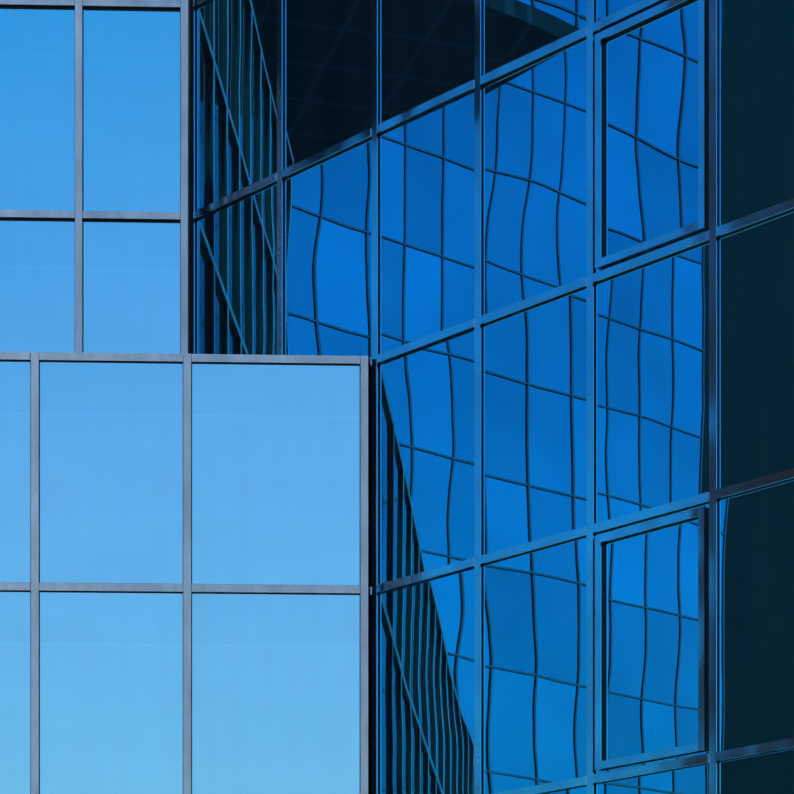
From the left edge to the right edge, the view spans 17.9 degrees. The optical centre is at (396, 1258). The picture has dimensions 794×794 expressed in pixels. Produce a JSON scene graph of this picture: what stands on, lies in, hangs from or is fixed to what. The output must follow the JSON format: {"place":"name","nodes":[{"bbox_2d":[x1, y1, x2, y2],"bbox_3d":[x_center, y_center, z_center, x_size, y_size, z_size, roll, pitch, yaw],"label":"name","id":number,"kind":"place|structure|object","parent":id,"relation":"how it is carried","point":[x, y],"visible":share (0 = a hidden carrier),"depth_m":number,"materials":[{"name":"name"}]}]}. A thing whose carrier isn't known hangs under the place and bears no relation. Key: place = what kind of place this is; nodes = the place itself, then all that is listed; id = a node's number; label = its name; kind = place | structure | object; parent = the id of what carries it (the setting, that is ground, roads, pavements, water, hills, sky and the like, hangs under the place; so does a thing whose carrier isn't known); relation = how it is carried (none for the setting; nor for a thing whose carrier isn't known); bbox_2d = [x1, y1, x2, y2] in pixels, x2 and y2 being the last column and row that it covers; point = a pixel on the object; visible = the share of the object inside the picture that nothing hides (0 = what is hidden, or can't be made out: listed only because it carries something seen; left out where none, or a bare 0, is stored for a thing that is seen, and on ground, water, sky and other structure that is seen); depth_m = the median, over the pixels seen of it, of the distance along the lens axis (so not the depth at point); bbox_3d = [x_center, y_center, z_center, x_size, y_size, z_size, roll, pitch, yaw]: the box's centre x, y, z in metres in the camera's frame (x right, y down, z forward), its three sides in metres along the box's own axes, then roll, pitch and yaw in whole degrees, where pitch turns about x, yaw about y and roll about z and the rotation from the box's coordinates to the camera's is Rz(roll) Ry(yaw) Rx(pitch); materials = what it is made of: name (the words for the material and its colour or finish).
{"place":"outdoors","nodes":[
{"label":"outdoors","id":0,"kind":"place"},
{"bbox_2d":[0,361,359,793],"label":"window glass","id":1,"kind":"object","parent":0,"point":[275,501],"visible":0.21,"depth_m":19.63,"materials":[{"name":"blue glass"}]},
{"bbox_2d":[0,353,360,793],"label":"window frame","id":2,"kind":"object","parent":1,"relation":"attached to","point":[191,533],"visible":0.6,"depth_m":19.63,"materials":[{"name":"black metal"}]},
{"bbox_2d":[0,352,367,793],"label":"podium frame caps","id":3,"kind":"object","parent":2,"relation":"attached to","point":[37,586],"visible":0.98,"depth_m":19.60,"materials":[{"name":"grey metal"}]},
{"bbox_2d":[196,0,793,793],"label":"window glass","id":4,"kind":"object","parent":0,"point":[652,384],"depth_m":18.47,"materials":[{"name":"blue glass"}]},
{"bbox_2d":[195,0,793,793],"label":"window frame","id":5,"kind":"object","parent":4,"relation":"attached to","point":[537,304],"visible":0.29,"depth_m":17.98,"materials":[{"name":"metal"}]},
{"bbox_2d":[189,0,793,793],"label":"wing frame caps","id":6,"kind":"object","parent":5,"relation":"attached to","point":[589,530],"visible":0.83,"depth_m":18.05,"materials":[{"name":"blue metal"}]},
{"label":"ground","id":7,"kind":"structure","parent":0,"visible":0},
{"bbox_2d":[188,0,188,353],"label":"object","id":8,"kind":"object","parent":7,"relation":"on","point":[188,176],"depth_m":22.00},
{"bbox_3d":[-9.096,-8.818,25.995,0.078,7.238,9.842,0,0,-2],"label":"return wall","id":9,"kind":"object","parent":8,"relation":"attached to","visible":0},
{"bbox_2d":[0,7,179,353],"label":"front glass","id":10,"kind":"object","parent":9,"relation":"attached to","point":[131,155],"visible":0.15,"depth_m":21.28,"materials":[{"name":"blue glass"}]},
{"bbox_2d":[0,0,180,353],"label":"window frame","id":11,"kind":"object","parent":9,"relation":"attached to","point":[91,7],"visible":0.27,"depth_m":21.27,"materials":[{"name":"black metal"}]},
{"bbox_2d":[0,0,187,353],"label":"frame caps","id":12,"kind":"object","parent":11,"relation":"attached to","point":[76,214],"visible":0.44,"depth_m":21.24,"materials":[{"name":"metal"}]}
]}

